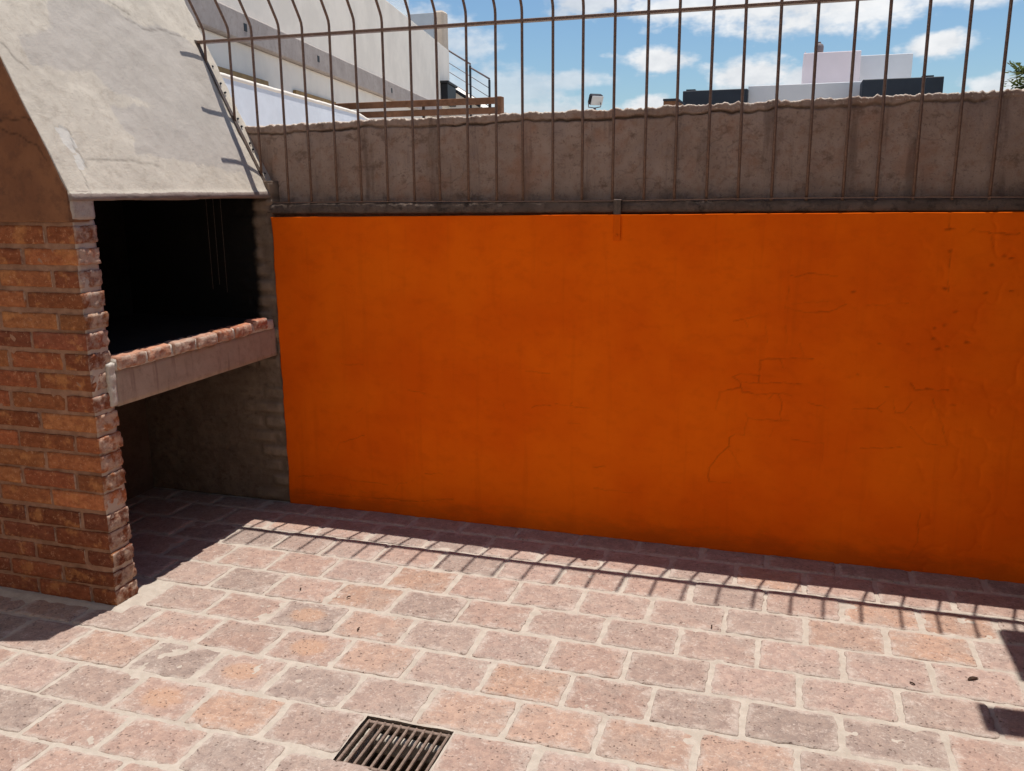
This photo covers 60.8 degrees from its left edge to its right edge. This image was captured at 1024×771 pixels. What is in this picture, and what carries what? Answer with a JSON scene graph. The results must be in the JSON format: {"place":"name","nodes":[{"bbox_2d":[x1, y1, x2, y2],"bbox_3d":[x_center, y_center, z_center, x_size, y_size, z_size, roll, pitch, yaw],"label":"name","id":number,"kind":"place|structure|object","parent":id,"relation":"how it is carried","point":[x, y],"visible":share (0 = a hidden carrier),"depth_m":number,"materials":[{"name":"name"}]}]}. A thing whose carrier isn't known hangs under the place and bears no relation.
{"place":"outdoors","nodes":[
{"label":"outdoors","id":0,"kind":"place"},
{"bbox_2d":[184,0,457,118],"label":"neighbour house","id":1,"kind":"structure","parent":0,"point":[368,50],"depth_m":11.18,"materials":[{"name":"white paint"}]},
{"bbox_2d":[217,66,268,85],"bbox_3d":[-2.612,-2.444,8.446,0.039,1.110,1.410,1,13,7],"label":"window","id":2,"kind":"structure","parent":1,"relation":"in","point":[223,70],"depth_m":8.38,"materials":[{"name":"brown glass"}]},
{"bbox_2d":[293,90,335,103],"bbox_3d":[-2.347,-2.925,10.582,0.039,1.110,1.420,1,13,7],"label":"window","id":3,"kind":"structure","parent":1,"relation":"in","point":[294,91],"depth_m":10.33,"materials":[{"name":"brown glass"}]},
{"bbox_2d":[0,487,1023,770],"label":"patio floor","id":4,"kind":"structure","parent":0,"point":[220,641],"depth_m":2.98,"materials":[{"name":"brick"}]},
{"bbox_2d":[0,0,289,605],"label":"brick barbecue","id":5,"kind":"object","parent":4,"relation":"on","point":[139,345],"visible":0.99,"depth_m":3.44,"materials":[{"name":"brick"}]},
{"bbox_2d":[335,719,451,770],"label":"drain grate","id":6,"kind":"object","parent":4,"relation":"in","point":[374,745],"visible":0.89,"depth_m":2.55,"materials":[{"name":"metal"}]},
{"bbox_2d":[245,88,1023,583],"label":"boundary wall","id":7,"kind":"structure","parent":4,"relation":"on","point":[833,376],"depth_m":3.71,"materials":[{"name":"orange paint"}]},
{"bbox_2d":[188,0,1023,240],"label":"grille fence","id":8,"kind":"object","parent":7,"relation":"attached to","point":[648,12],"visible":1,"depth_m":3.61,"materials":[{"name":"brown metal"}]},
{"bbox_2d":[663,98,685,105],"bbox_3d":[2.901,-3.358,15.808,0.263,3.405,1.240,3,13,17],"label":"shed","id":9,"kind":"structure","parent":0,"point":[671,101],"depth_m":14.90,"materials":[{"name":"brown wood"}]},
{"bbox_2d":[409,0,1023,113],"label":"sky","id":10,"kind":"structure","parent":0,"point":[949,18],"materials":[{"name":"blue"}]},
{"bbox_2d":[683,50,943,104],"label":"flat roofed house","id":11,"kind":"structure","parent":0,"point":[833,69],"depth_m":16.52,"materials":[{"name":"paint"}]},
{"bbox_2d":[818,42,823,51],"bbox_3d":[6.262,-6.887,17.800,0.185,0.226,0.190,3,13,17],"label":"water tank","id":12,"kind":"object","parent":11,"relation":"on","point":[820,47],"visible":0.6,"depth_m":17.72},
{"label":"ground","id":13,"kind":"structure","parent":0,"visible":0},
{"bbox_2d":[220,72,369,125],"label":"garden wall","id":14,"kind":"structure","parent":13,"relation":"on","point":[269,99],"depth_m":6.10,"materials":[{"name":"white paint"}]},
{"bbox_2d":[334,96,503,117],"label":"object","id":15,"kind":"object","parent":13,"relation":"on","point":[488,110],"visible":0.27,"depth_m":8.91,"materials":[{"name":"brown wood"}]},
{"bbox_2d":[448,49,504,116],"bbox_3d":[-0.827,-5.162,20.272,1.300,5.026,1.142,3,13,17],"label":"stair railing","id":16,"kind":"object","parent":13,"relation":"on","point":[460,93],"visible":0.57,"depth_m":19.42,"materials":[{"name":"metal"}]},
{"bbox_2d":[588,94,603,109],"bbox_3d":[0.914,-1.727,9.731,0.153,2.914,0.106,-6,14,-24],"label":"flood light","id":17,"kind":"object","parent":13,"relation":"on","point":[595,99],"visible":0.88,"depth_m":9.40,"materials":[{"name":"black paint"}]},
{"bbox_2d":[1004,61,1023,89],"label":"feathery tree","id":18,"kind":"object","parent":13,"relation":"on","point":[1019,70],"visible":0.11,"depth_m":13.20,"materials":[{"name":"green plant"}]}
]}

